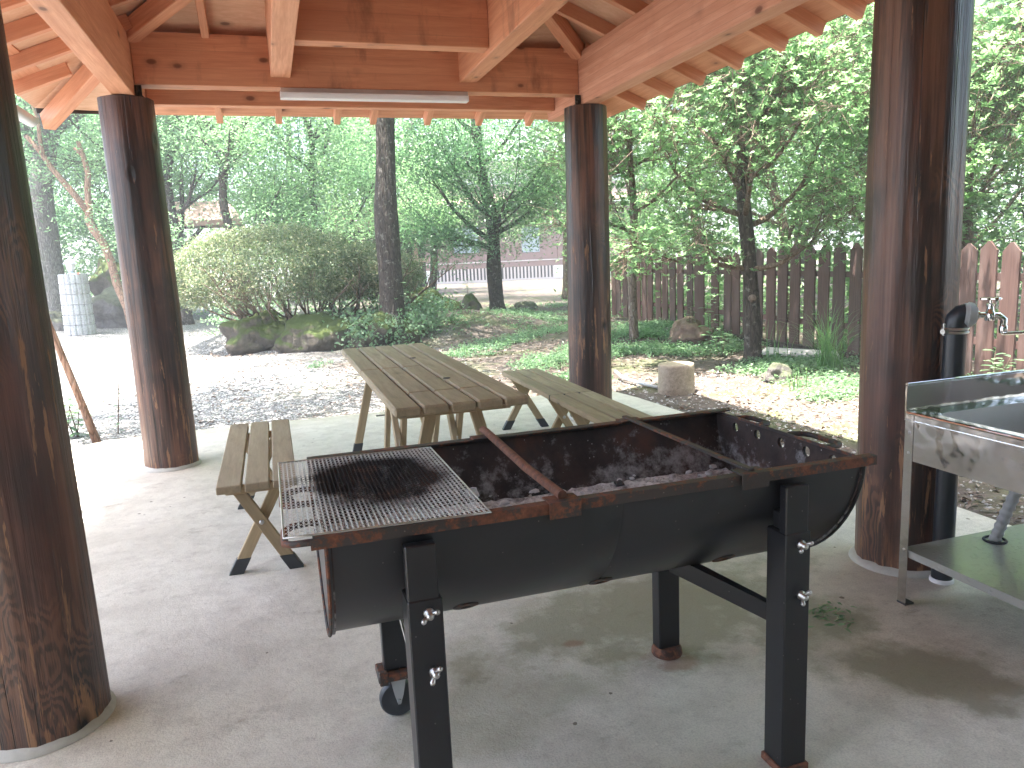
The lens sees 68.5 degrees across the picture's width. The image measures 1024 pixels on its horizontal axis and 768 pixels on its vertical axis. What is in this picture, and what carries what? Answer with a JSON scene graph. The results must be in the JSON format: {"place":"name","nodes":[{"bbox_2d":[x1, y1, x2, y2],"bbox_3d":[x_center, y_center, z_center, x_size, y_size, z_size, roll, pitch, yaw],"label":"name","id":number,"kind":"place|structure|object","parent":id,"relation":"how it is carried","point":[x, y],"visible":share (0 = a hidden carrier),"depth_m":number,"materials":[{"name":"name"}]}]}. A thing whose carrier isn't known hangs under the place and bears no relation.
{"place":"outdoors","nodes":[
{"label":"outdoors","id":0,"kind":"place"},
{"bbox_2d":[0,391,1023,767],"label":"concrete floor","id":1,"kind":"structure","parent":0,"point":[210,663],"depth_m":2.53,"materials":[{"name":"grey concrete"}]},
{"bbox_2d":[215,419,303,575],"bbox_3d":[-1.266,0.543,3.827,0.327,0.455,1.325,-6,10,-17],"label":"bench","id":2,"kind":"object","parent":1,"relation":"on","point":[258,447],"visible":0.88,"depth_m":3.38,"materials":[{"name":"wood"}]},
{"bbox_2d":[341,343,528,451],"bbox_3d":[-0.572,0.255,4.510,0.612,0.732,2.480,-6,10,-17],"label":"picnic table","id":3,"kind":"object","parent":1,"relation":"on","point":[428,385],"visible":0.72,"depth_m":3.96,"materials":[{"name":"brown wood"}]},
{"bbox_2d":[0,0,974,763],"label":"pavilion","id":4,"kind":"structure","parent":1,"relation":"on","point":[130,70],"depth_m":4.26,"materials":[{"name":"brown wood"}]},
{"bbox_2d":[280,87,468,102],"bbox_3d":[-0.955,-2.039,5.330,1.321,0.076,0.088,-6,10,-17],"label":"strip light","id":5,"kind":"object","parent":4,"relation":"attached to","point":[327,94],"visible":1,"depth_m":5.29,"materials":[{"name":"white plastic"}]},
{"bbox_2d":[502,368,652,429],"bbox_3d":[0.436,0.305,4.781,0.372,0.455,2.620,-5,10,-16],"label":"bench","id":6,"kind":"object","parent":1,"relation":"on","point":[582,405],"visible":0.42,"depth_m":4.98,"materials":[{"name":"wood"}]},
{"bbox_2d":[279,408,876,767],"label":"barbecue grill","id":7,"kind":"object","parent":1,"relation":"on","point":[789,504],"visible":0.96,"depth_m":1.87,"materials":[{"name":"black metal"}]},
{"bbox_2d":[278,447,491,539],"bbox_3d":[-0.340,0.244,1.812,0.423,0.009,0.633,-6,10,-17],"label":"grill net","id":8,"kind":"object","parent":7,"relation":"on","point":[363,527],"visible":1,"depth_m":1.75,"materials":[{"name":"metal"}]},
{"bbox_2d":[465,487,479,498],"bbox_3d":[-0.118,0.325,2.247,0.042,0.037,0.033,-6,10,-17],"label":"charcoal lump","id":9,"kind":"object","parent":7,"relation":"on","point":[474,490],"visible":0.66,"depth_m":2.24,"materials":[{"name":"grey"}]},
{"bbox_2d":[328,468,732,531],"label":"ash","id":10,"kind":"object","parent":7,"relation":"in","point":[602,486],"visible":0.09,"depth_m":2.31},
{"bbox_2d":[342,464,721,525],"bbox_3d":[0.166,0.380,2.096,1.218,0.060,0.478,-6,10,-17],"label":"charcoal rubble","id":11,"kind":"object","parent":10,"relation":"on","point":[535,490],"visible":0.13,"depth_m":2.30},
{"bbox_2d":[614,480,624,486],"bbox_3d":[0.334,0.310,2.346,0.032,0.021,0.025,-6,10,-17],"label":"charcoal lump","id":12,"kind":"object","parent":10,"relation":"on","point":[618,483],"visible":1,"depth_m":2.34,"materials":[{"name":"black"}]},
{"bbox_2d":[808,601,856,632],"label":"leaf scraps","id":13,"kind":"object","parent":1,"relation":"on","point":[824,617],"visible":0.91,"depth_m":2.75,"materials":[{"name":"green plant"}]},
{"bbox_2d":[897,369,1023,609],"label":"sink table","id":14,"kind":"object","parent":1,"relation":"on","point":[970,426],"visible":1,"depth_m":2.71,"materials":[{"name":"silver metal"}]},
{"bbox_2d":[929,297,1023,585],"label":"water standpipe","id":15,"kind":"object","parent":1,"relation":"on","point":[960,320],"visible":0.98,"depth_m":2.83,"materials":[{"name":"plastic"}]},
{"bbox_2d":[16,18,1023,277],"label":"sky","id":16,"kind":"structure","parent":0,"point":[760,237],"materials":[{"name":"white"}]},
{"bbox_2d":[55,237,1023,525],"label":"ground","id":17,"kind":"structure","parent":0,"point":[101,347],"depth_m":9.46,"materials":[{"name":"soil"}]},
{"bbox_2d":[49,311,63,330],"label":"rock","id":18,"kind":"object","parent":17,"relation":"on","point":[56,318],"visible":0.12,"depth_m":18.73,"materials":[{"name":"grey stone"}]},
{"bbox_2d":[15,95,100,311],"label":"grey forked tree","id":19,"kind":"object","parent":17,"relation":"on","point":[51,256],"visible":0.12,"depth_m":19.18,"materials":[{"name":"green plant"}]},
{"bbox_2d":[21,132,100,442],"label":"leaning sapling","id":20,"kind":"object","parent":17,"relation":"on","point":[84,411],"visible":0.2,"depth_m":6.25,"materials":[{"name":"brown plant"}]},
{"bbox_2d":[24,106,127,328],"bbox_3d":[-9.951,-3.746,17.406,1.786,5.120,0.241,-6,10,-20],"label":"bare trunk","id":21,"kind":"object","parent":17,"relation":"on","point":[111,263],"visible":0.82,"depth_m":17.34,"materials":[{"name":"brown plant"}]},
{"bbox_2d":[57,273,96,335],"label":"stone pillar","id":22,"kind":"structure","parent":17,"relation":"on","point":[77,307],"depth_m":17.55,"materials":[{"name":"white stone"}]},
{"bbox_2d":[63,256,76,273],"bbox_3d":[-10.348,-2.795,17.622,0.310,0.412,0.310,-6,10,-17],"label":"garden lantern","id":23,"kind":"object","parent":22,"relation":"on","point":[69,263],"visible":1,"depth_m":17.57,"materials":[{"name":"metal"}]},
{"bbox_2d":[64,398,92,436],"bbox_3d":[-3.854,0.301,6.593,0.297,0.350,0.237,2,11,23],"label":"weed plant","id":24,"kind":"object","parent":17,"relation":"on","point":[75,432],"visible":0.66,"depth_m":6.59,"materials":[{"name":"green plant"}]},
{"bbox_2d":[88,257,121,295],"bbox_3d":[-10.940,-2.620,20.762,1.235,1.788,1.458,-6,10,-17],"label":"rock","id":25,"kind":"object","parent":17,"relation":"on","point":[100,282],"visible":0.2,"depth_m":20.30,"materials":[{"name":"grey stone"}]},
{"bbox_2d":[91,286,126,327],"bbox_3d":[-10.421,-1.809,19.681,2.157,1.482,1.544,-11,13,-40],"label":"rock","id":26,"kind":"object","parent":17,"relation":"on","point":[108,310],"visible":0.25,"depth_m":19.16,"materials":[{"name":"grey stone"}]},
{"bbox_2d":[16,103,208,272],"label":"leafy tree","id":27,"kind":"object","parent":17,"relation":"on","point":[70,225],"visible":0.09,"depth_m":22.10,"materials":[{"name":"green plant"}]},
{"bbox_2d":[108,381,124,433],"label":"weed plant","id":28,"kind":"object","parent":17,"relation":"on","point":[118,409],"visible":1,"depth_m":6.63,"materials":[{"name":"green plant"}]},
{"bbox_2d":[16,98,284,271],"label":"leafy tree","id":29,"kind":"object","parent":17,"relation":"on","point":[95,206],"visible":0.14,"depth_m":21.72,"materials":[{"name":"green plant"}]},
{"bbox_2d":[15,94,290,324],"bbox_3d":[-8.850,-6.500,18.449,8.495,10.298,10.919,2,11,24],"label":"maple tree","id":30,"kind":"object","parent":17,"relation":"on","point":[186,318],"visible":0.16,"depth_m":18.19,"materials":[{"name":"green plant"}]},
{"bbox_2d":[18,104,322,253],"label":"leafy tree","id":31,"kind":"object","parent":17,"relation":"on","point":[216,180],"visible":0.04,"depth_m":26.20,"materials":[{"name":"green plant"}]},
{"bbox_2d":[175,201,242,309],"bbox_3d":[-9.995,-3.879,23.445,3.300,3.530,3.440,-6,10,-17],"label":"shelter","id":32,"kind":"object","parent":17,"relation":"on","point":[194,216],"visible":0.16,"depth_m":22.35,"materials":[{"name":"beige"}]},
{"bbox_2d":[39,114,418,318],"bbox_3d":[-6.866,-5.891,18.215,8.992,9.004,8.255,-6,10,-17],"label":"maple tree","id":33,"kind":"object","parent":17,"relation":"on","point":[229,138],"visible":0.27,"depth_m":17.80,"materials":[{"name":"green plant"}]},
{"bbox_2d":[219,310,286,354],"bbox_3d":[-4.388,-0.801,13.125,1.352,0.951,0.987,-6,10,-17],"label":"rock","id":34,"kind":"object","parent":17,"relation":"on","point":[257,333],"visible":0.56,"depth_m":12.75,"materials":[{"name":"grey stone"}]},
{"bbox_2d":[176,116,373,298],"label":"leafy tree","id":35,"kind":"object","parent":17,"relation":"on","point":[236,210],"visible":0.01,"depth_m":29.74,"materials":[{"name":"green plant"}]},
{"bbox_2d":[269,312,353,352],"bbox_3d":[-3.411,-0.802,13.010,1.457,0.880,1.175,-11,13,-42],"label":"rock","id":36,"kind":"object","parent":17,"relation":"on","point":[302,333],"visible":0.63,"depth_m":12.63,"materials":[{"name":"stone"}]},
{"bbox_2d":[173,216,457,320],"bbox_3d":[-3.672,-2.096,13.634,5.189,1.906,3.966,-8,11,-29],"label":"azalea bush","id":37,"kind":"object","parent":17,"relation":"on","point":[357,276],"visible":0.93,"depth_m":12.91,"materials":[{"name":"green plant"}]},
{"bbox_2d":[186,116,449,313],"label":"maple tree","id":38,"kind":"object","parent":17,"relation":"on","point":[316,217],"visible":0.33,"depth_m":18.94,"materials":[{"name":"green plant"}]},
{"bbox_2d":[200,279,469,351],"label":"undergrowth","id":39,"kind":"object","parent":17,"relation":"on","point":[421,317],"visible":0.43,"depth_m":13.34,"materials":[{"name":"green plant"}]},
{"bbox_2d":[355,314,369,341],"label":"weed plant","id":40,"kind":"object","parent":17,"relation":"on","point":[361,325],"visible":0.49,"depth_m":12.67,"materials":[{"name":"green plant"}]},
{"bbox_2d":[327,208,428,297],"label":"garden shed","id":41,"kind":"structure","parent":17,"relation":"on","point":[407,251],"depth_m":29.61,"materials":[{"name":"wood"}]},
{"bbox_2d":[348,311,419,349],"bbox_3d":[-2.236,-0.858,12.975,1.100,0.847,0.821,-11,13,-40],"label":"bush","id":42,"kind":"object","parent":17,"relation":"on","point":[383,330],"visible":0.53,"depth_m":12.72,"materials":[{"name":"green plant"}]},
{"bbox_2d":[374,118,405,323],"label":"broadleaf tree","id":43,"kind":"object","parent":17,"relation":"on","point":[387,235],"visible":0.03,"depth_m":12.70,"materials":[{"name":"brown plant"}]},
{"bbox_2d":[270,117,511,260],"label":"leafy tree","id":44,"kind":"object","parent":17,"relation":"on","point":[337,199],"visible":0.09,"depth_m":28.22,"materials":[{"name":"green plant"}]},
{"bbox_2d":[276,117,516,289],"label":"leafy tree","id":45,"kind":"object","parent":17,"relation":"on","point":[371,227],"visible":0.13,"depth_m":23.48,"materials":[{"name":"green plant"}]},
{"bbox_2d":[411,301,439,330],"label":"weed plant","id":46,"kind":"object","parent":17,"relation":"on","point":[422,329],"visible":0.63,"depth_m":13.41,"materials":[{"name":"green plant"}]},
{"bbox_2d":[417,289,439,315],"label":"weed plant","id":47,"kind":"object","parent":17,"relation":"on","point":[428,299],"visible":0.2,"depth_m":14.45,"materials":[{"name":"green plant"}]},
{"bbox_2d":[406,287,461,310],"bbox_3d":[-1.741,-1.428,15.802,1.367,1.207,1.142,-2,10,1],"label":"bush","id":48,"kind":"object","parent":17,"relation":"on","point":[435,292],"visible":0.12,"depth_m":15.74,"materials":[{"name":"green plant"}]},
{"bbox_2d":[456,342,470,357],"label":"grass clump","id":49,"kind":"object","parent":17,"relation":"on","point":[464,350],"visible":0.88,"depth_m":10.55,"materials":[{"name":"green plant"}]},
{"bbox_2d":[313,118,618,309],"bbox_3d":[-0.120,-5.603,15.949,9.365,8.617,14.031,-1,10,11],"label":"tree","id":50,"kind":"object","parent":17,"relation":"on","point":[491,246],"visible":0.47,"depth_m":17.81,"materials":[{"name":"green plant"}]},
{"bbox_2d":[460,278,473,294],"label":"weed plant","id":51,"kind":"object","parent":17,"relation":"on","point":[466,286],"visible":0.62,"depth_m":19.95,"materials":[{"name":"green plant"}]},
{"bbox_2d":[462,293,482,309],"bbox_3d":[-1.018,-1.790,18.408,0.480,0.867,0.519,6,13,40],"label":"rock","id":52,"kind":"object","parent":17,"relation":"on","point":[470,301],"visible":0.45,"depth_m":18.27,"materials":[{"name":"grey stone"}]},
{"bbox_2d":[514,301,537,309],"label":"rock","id":53,"kind":"object","parent":17,"relation":"on","point":[530,305],"visible":0.6,"depth_m":19.41,"materials":[{"name":"grey stone"}]},
{"bbox_2d":[441,119,615,298],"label":"leafy tree","id":54,"kind":"object","parent":17,"relation":"on","point":[564,294],"visible":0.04,"depth_m":23.26,"materials":[{"name":"green plant"}]},
{"bbox_2d":[401,129,667,284],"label":"house","id":55,"kind":"structure","parent":17,"relation":"on","point":[547,266],"depth_m":42.28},
{"bbox_2d":[454,227,478,252],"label":"window","id":56,"kind":"structure","parent":55,"relation":"in","point":[465,233],"depth_m":41.99,"materials":[{"name":"white glass"}]},
{"bbox_2d":[484,240,511,260],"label":"door","id":57,"kind":"structure","parent":55,"relation":"in","point":[507,252],"depth_m":42.19,"materials":[{"name":"white"}]},
{"bbox_2d":[520,225,540,253],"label":"window","id":58,"kind":"structure","parent":55,"relation":"in","point":[522,245],"depth_m":42.21,"materials":[{"name":"white glass"}]},
{"bbox_2d":[53,34,1023,295],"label":"woods","id":59,"kind":"object","parent":17,"relation":"on","point":[977,186],"visible":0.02,"depth_m":37.20,"materials":[{"name":"green plant"}]},
{"bbox_2d":[63,300,1021,518],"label":"leaf litter","id":60,"kind":"object","parent":17,"relation":"on","point":[822,428],"visible":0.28,"depth_m":8.38,"materials":[{"name":"plant"}]},
{"bbox_2d":[61,199,1023,360],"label":"underbrush","id":61,"kind":"object","parent":17,"relation":"on","point":[707,296],"visible":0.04,"depth_m":12.83,"materials":[{"name":"green plant"}]},
{"bbox_2d":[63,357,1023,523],"bbox_3d":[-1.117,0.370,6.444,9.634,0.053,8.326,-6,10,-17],"label":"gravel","id":62,"kind":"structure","parent":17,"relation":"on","point":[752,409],"depth_m":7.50,"materials":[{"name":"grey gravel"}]},
{"bbox_2d":[471,97,736,305],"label":"leafy tree","id":63,"kind":"object","parent":17,"relation":"on","point":[547,176],"visible":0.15,"depth_m":17.91,"materials":[{"name":"green plant"}]},
{"bbox_2d":[614,370,657,388],"bbox_3d":[1.301,-0.049,8.013,0.095,0.086,0.910,-6,10,-21],"label":"hose piece","id":64,"kind":"object","parent":17,"relation":"on","point":[634,381],"visible":0.84,"depth_m":7.90,"materials":[{"name":"grey plastic"}]},
{"bbox_2d":[305,298,993,403],"bbox_3d":[1.084,-0.980,12.513,9.620,0.624,19.093,-6,10,-17],"label":"ground cover","id":65,"kind":"object","parent":17,"relation":"on","point":[802,363],"visible":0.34,"depth_m":10.22,"materials":[{"name":"green plant"}]},
{"bbox_2d":[518,70,784,339],"bbox_3d":[1.954,-3.725,10.905,3.833,6.368,5.120,-2,10,4],"label":"slender tree","id":66,"kind":"object","parent":17,"relation":"on","point":[631,187],"visible":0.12,"depth_m":11.04,"materials":[{"name":"green plant"}]},
{"bbox_2d":[658,361,694,395],"bbox_3d":[1.629,-0.050,7.462,0.382,0.308,0.362,-6,10,-17],"label":"tree stump","id":67,"kind":"object","parent":17,"relation":"on","point":[675,378],"visible":0.98,"depth_m":7.31,"materials":[{"name":"brown wood"}]},
{"bbox_2d":[668,316,713,343],"bbox_3d":[2.684,-0.755,11.305,0.555,0.523,0.898,-6,10,-17],"label":"rock","id":68,"kind":"object","parent":17,"relation":"on","point":[684,329],"visible":0.73,"depth_m":11.10,"materials":[{"name":"stone"}]},
{"bbox_2d":[683,302,696,322],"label":"weed plant","id":69,"kind":"object","parent":68,"relation":"on","point":[690,312],"visible":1,"depth_m":11.12,"materials":[{"name":"green plant"}]},
{"bbox_2d":[556,37,856,287],"bbox_3d":[4.347,-5.094,15.736,7.074,7.295,7.127,-6,10,-17],"label":"leafy tree","id":70,"kind":"object","parent":17,"relation":"on","point":[662,224],"visible":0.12,"depth_m":15.35,"materials":[{"name":"green plant"}]},
{"bbox_2d":[698,294,723,345],"bbox_3d":[2.744,-0.854,10.390,0.256,0.772,0.408,-9,12,-33],"label":"weed plant","id":71,"kind":"object","parent":17,"relation":"on","point":[708,322],"visible":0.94,"depth_m":10.40,"materials":[{"name":"green plant"}]},
{"bbox_2d":[701,328,732,355],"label":"weed plant","id":72,"kind":"object","parent":17,"relation":"on","point":[723,349],"visible":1,"depth_m":9.81,"materials":[{"name":"green plant"}]},
{"bbox_2d":[561,2,965,362],"bbox_3d":[2.734,-3.145,8.853,4.627,5.847,4.202,4,12,33],"label":"leafy tree","id":73,"kind":"object","parent":17,"relation":"on","point":[773,97],"visible":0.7,"depth_m":8.18,"materials":[{"name":"green plant"}]},
{"bbox_2d":[761,362,791,382],"bbox_3d":[2.756,-0.106,7.856,0.317,0.276,0.310,-2,10,4],"label":"rock","id":74,"kind":"object","parent":17,"relation":"on","point":[779,369],"visible":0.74,"depth_m":7.73,"materials":[{"name":"beige stone"}]},
{"bbox_2d":[766,317,797,360],"bbox_3d":[3.214,-0.526,8.951,0.379,0.567,0.257,3,11,28],"label":"grass clump","id":75,"kind":"object","parent":17,"relation":"on","point":[767,354],"visible":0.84,"depth_m":9.02,"materials":[{"name":"green plant"}]},
{"bbox_2d":[784,370,806,392],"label":"grass clump","id":76,"kind":"object","parent":17,"relation":"on","point":[794,384],"visible":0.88,"depth_m":7.27,"materials":[{"name":"green plant"}]},
{"bbox_2d":[620,16,973,291],"bbox_3d":[7.551,-8.814,20.399,13.779,12.803,10.936,-12,13,-43],"label":"leafy tree","id":77,"kind":"object","parent":17,"relation":"on","point":[730,241],"visible":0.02,"depth_m":20.82,"materials":[{"name":"green plant"}]},
{"bbox_2d":[762,347,836,356],"bbox_3d":[3.606,-0.388,9.374,1.032,0.060,0.317,6,13,41],"label":"ground board","id":78,"kind":"object","parent":17,"relation":"on","point":[771,350],"visible":0.36,"depth_m":9.43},
{"bbox_2d":[609,18,1006,316],"bbox_3d":[5.037,-5.740,13.547,7.214,9.225,9.310,2,11,27],"label":"leafy tree","id":79,"kind":"object","parent":17,"relation":"on","point":[782,218],"visible":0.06,"depth_m":13.79,"materials":[{"name":"green plant"}]},
{"bbox_2d":[769,301,860,372],"bbox_3d":[3.448,-0.547,8.254,1.264,0.824,1.345,-2,10,5],"label":"grass clump","id":80,"kind":"object","parent":17,"relation":"on","point":[826,354],"visible":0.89,"depth_m":8.21,"materials":[{"name":"green plant"}]},
{"bbox_2d":[611,241,1023,375],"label":"picket fence","id":81,"kind":"object","parent":17,"relation":"on","point":[1010,277],"visible":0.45,"depth_m":9.72,"materials":[{"name":"brown wood"}]},
{"bbox_2d":[709,0,1023,244],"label":"leafy tree","id":82,"kind":"object","parent":17,"relation":"on","point":[832,149],"visible":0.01,"depth_m":13.45,"materials":[{"name":"green plant"}]},
{"bbox_2d":[713,0,1023,292],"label":"leafy tree","id":83,"kind":"object","parent":17,"relation":"on","point":[1010,234],"visible":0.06,"depth_m":10.43,"materials":[{"name":"green plant"}]},
{"bbox_2d":[715,0,1023,306],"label":"leafy tree","id":84,"kind":"object","parent":17,"relation":"on","point":[861,236],"visible":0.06,"depth_m":12.98,"materials":[{"name":"green plant"}]},
{"bbox_2d":[771,0,1023,248],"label":"sunlit shrub tree","id":85,"kind":"object","parent":17,"relation":"on","point":[980,90],"visible":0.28,"depth_m":8.19,"materials":[{"name":"green plant"}]},
{"bbox_2d":[969,0,1023,120],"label":"tree","id":86,"kind":"object","parent":17,"relation":"on","point":[994,49],"visible":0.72,"depth_m":6.95,"materials":[{"name":"green plant"}]},
{"bbox_2d":[973,0,1023,252],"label":"leafy tree","id":87,"kind":"object","parent":17,"relation":"on","point":[1018,205],"visible":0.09,"depth_m":11.15,"materials":[{"name":"green plant"}]},
{"bbox_2d":[980,349,1023,372],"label":"weed plant","id":88,"kind":"object","parent":17,"relation":"on","point":[1001,364],"visible":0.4,"depth_m":6.55,"materials":[{"name":"green plant"}]}
]}

